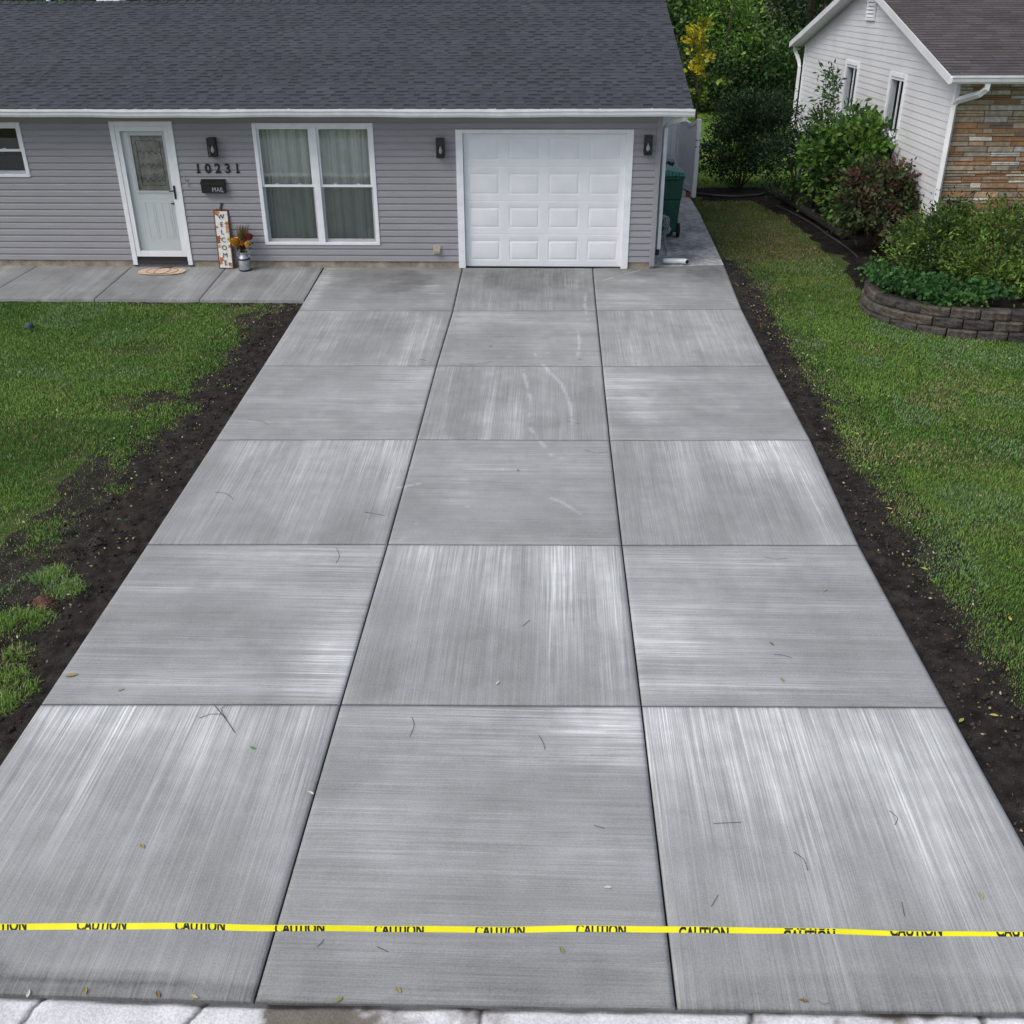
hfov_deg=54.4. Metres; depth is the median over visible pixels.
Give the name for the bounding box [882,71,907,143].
window
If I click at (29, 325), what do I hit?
sprinkler head
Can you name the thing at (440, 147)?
wall lamp
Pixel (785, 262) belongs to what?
grass
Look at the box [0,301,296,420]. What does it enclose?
grass
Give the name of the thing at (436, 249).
vent hood
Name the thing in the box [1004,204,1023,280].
golden shrub
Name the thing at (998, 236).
golden shrub
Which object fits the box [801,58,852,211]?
sapling
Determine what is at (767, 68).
deciduous tree
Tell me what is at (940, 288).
ground cover
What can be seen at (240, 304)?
soil bed
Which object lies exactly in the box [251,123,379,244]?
window
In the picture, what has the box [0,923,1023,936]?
caution tape
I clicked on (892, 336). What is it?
grass
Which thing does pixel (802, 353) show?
leaf litter
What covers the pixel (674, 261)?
downspout elbow
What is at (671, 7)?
deciduous tree
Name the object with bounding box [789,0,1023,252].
cream house
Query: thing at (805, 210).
landscape timber
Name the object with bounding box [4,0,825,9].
sky
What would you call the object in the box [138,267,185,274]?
door mat
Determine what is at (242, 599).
driveway
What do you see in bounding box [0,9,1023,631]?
ground
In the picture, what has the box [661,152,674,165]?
wheelie bin
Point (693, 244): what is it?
side path
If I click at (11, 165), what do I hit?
window
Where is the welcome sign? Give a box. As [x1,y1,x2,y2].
[213,202,233,268]
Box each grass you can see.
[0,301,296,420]
[0,416,189,714]
[0,562,88,715]
[665,108,801,187]
[691,197,847,276]
[745,274,1023,468]
[847,465,1023,713]
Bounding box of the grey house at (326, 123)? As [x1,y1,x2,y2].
[0,0,694,270]
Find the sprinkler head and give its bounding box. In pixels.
[24,322,33,328]
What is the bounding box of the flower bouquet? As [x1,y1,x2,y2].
[229,223,252,252]
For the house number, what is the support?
attached to the grey house at (326, 123)
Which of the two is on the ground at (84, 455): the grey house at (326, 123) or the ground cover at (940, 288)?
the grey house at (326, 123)
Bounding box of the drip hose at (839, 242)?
[775,204,858,257]
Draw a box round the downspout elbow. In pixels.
[662,258,688,263]
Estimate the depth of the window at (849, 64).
22.00 m
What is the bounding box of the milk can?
[237,251,251,271]
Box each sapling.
[680,16,731,120]
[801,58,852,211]
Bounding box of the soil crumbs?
[0,260,1023,836]
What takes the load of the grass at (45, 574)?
on the soil bed at (92, 608)
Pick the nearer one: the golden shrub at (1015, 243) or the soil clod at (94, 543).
the soil clod at (94, 543)
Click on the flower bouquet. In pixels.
(241, 242)
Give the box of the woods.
[10,0,829,85]
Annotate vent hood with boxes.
[433,246,441,253]
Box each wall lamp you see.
[206,137,217,156]
[436,138,444,157]
[643,135,652,154]
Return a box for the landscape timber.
[768,187,846,238]
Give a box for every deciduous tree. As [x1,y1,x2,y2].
[0,0,83,1]
[31,0,174,0]
[666,0,726,61]
[676,16,762,113]
[677,0,805,99]
[707,18,804,109]
[736,0,832,102]
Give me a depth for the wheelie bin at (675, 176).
18.99 m
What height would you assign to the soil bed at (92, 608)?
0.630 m
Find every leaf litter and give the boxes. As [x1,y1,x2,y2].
[0,282,1023,831]
[6,213,1023,708]
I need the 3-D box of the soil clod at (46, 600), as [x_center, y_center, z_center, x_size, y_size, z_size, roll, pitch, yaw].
[-4.115,0.795,8.745,0.198,0.130,0.184,19,33,33]
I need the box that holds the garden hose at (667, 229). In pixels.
[656,215,670,255]
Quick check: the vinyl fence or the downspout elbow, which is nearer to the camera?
the downspout elbow
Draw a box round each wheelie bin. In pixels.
[656,165,685,236]
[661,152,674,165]
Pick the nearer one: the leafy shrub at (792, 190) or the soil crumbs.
the soil crumbs
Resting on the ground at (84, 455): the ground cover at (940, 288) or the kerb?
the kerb
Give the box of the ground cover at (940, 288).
[857,255,1023,310]
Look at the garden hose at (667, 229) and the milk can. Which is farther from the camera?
the garden hose at (667, 229)
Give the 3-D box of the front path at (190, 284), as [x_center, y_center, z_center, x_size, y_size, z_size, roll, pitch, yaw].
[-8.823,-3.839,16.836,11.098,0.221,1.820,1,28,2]
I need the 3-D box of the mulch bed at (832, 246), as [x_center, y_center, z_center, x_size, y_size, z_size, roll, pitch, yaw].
[5.870,-5.914,20.647,3.760,0.157,10.680,1,28,2]
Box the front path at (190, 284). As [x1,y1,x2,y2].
[0,266,322,302]
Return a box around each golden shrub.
[864,176,992,280]
[928,189,1023,306]
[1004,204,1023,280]
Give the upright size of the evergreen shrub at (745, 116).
2.590 m
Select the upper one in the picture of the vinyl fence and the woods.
the woods
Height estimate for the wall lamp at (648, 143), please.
0.300 m
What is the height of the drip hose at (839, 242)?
0.035 m
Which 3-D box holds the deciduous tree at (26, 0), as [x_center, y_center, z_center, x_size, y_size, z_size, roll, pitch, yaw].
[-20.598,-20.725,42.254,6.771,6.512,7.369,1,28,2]
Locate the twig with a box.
[200,704,234,732]
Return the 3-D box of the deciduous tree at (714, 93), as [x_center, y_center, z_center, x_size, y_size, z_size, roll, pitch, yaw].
[7.680,-17.418,38.912,4.505,3.516,4.247,1,28,2]
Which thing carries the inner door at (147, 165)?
in the grey house at (326, 123)
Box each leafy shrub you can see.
[750,101,844,211]
[789,96,897,233]
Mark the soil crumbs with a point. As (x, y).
(972, 724)
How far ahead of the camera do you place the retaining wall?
14.32 m
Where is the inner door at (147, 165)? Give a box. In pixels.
[120,131,181,250]
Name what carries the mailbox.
attached to the grey house at (326, 123)
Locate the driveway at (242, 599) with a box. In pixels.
[0,265,1023,1015]
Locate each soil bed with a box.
[0,303,302,765]
[1,301,251,307]
[721,258,1023,845]
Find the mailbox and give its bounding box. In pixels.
[200,179,226,192]
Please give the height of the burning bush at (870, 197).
1.793 m
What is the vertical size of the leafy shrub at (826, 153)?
2.426 m
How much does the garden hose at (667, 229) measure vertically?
0.742 m
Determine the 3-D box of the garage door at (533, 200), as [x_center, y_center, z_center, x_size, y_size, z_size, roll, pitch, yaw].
[0.538,-5.235,16.794,2.677,2.211,0.060,1,28,2]
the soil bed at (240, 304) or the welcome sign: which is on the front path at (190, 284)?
the welcome sign
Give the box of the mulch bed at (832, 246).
[687,185,905,291]
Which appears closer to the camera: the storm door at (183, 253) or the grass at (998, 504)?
the grass at (998, 504)
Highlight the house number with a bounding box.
[196,163,239,172]
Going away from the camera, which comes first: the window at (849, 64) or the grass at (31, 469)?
the grass at (31, 469)
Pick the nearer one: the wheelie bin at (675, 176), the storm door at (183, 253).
the storm door at (183, 253)
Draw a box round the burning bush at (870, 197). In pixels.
[815,151,923,251]
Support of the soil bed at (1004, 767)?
on the ground at (84, 455)
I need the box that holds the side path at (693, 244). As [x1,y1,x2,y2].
[654,189,723,266]
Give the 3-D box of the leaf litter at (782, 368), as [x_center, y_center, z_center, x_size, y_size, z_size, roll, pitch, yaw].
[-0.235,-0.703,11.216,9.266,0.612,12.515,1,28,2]
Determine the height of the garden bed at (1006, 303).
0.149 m
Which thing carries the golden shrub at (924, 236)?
on the garden bed at (1006, 303)
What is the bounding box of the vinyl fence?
[661,117,676,165]
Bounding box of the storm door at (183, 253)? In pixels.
[114,126,186,256]
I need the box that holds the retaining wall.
[859,277,1023,342]
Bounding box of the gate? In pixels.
[675,117,701,197]
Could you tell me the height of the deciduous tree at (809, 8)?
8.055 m
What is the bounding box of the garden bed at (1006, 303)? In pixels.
[852,253,1023,308]
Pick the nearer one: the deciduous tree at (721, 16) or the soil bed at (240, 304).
the soil bed at (240, 304)
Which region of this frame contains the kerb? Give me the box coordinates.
[0,996,1023,1023]
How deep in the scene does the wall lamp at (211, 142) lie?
16.40 m
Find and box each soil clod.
[32,594,54,607]
[82,536,106,550]
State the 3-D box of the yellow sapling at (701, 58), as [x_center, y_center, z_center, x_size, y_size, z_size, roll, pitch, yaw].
[7.027,-15.969,35.967,1.975,3.548,1.387,1,28,2]
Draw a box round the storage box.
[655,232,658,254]
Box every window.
[0,122,30,176]
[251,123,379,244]
[836,59,859,117]
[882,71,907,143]
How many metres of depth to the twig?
7.41 m
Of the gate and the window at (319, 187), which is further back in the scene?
the gate
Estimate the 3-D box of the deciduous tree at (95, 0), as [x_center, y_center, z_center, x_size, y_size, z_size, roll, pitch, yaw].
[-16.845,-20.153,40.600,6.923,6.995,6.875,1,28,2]
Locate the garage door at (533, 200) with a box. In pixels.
[463,133,626,267]
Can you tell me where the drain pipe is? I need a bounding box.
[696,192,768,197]
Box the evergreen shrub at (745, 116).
[698,74,811,188]

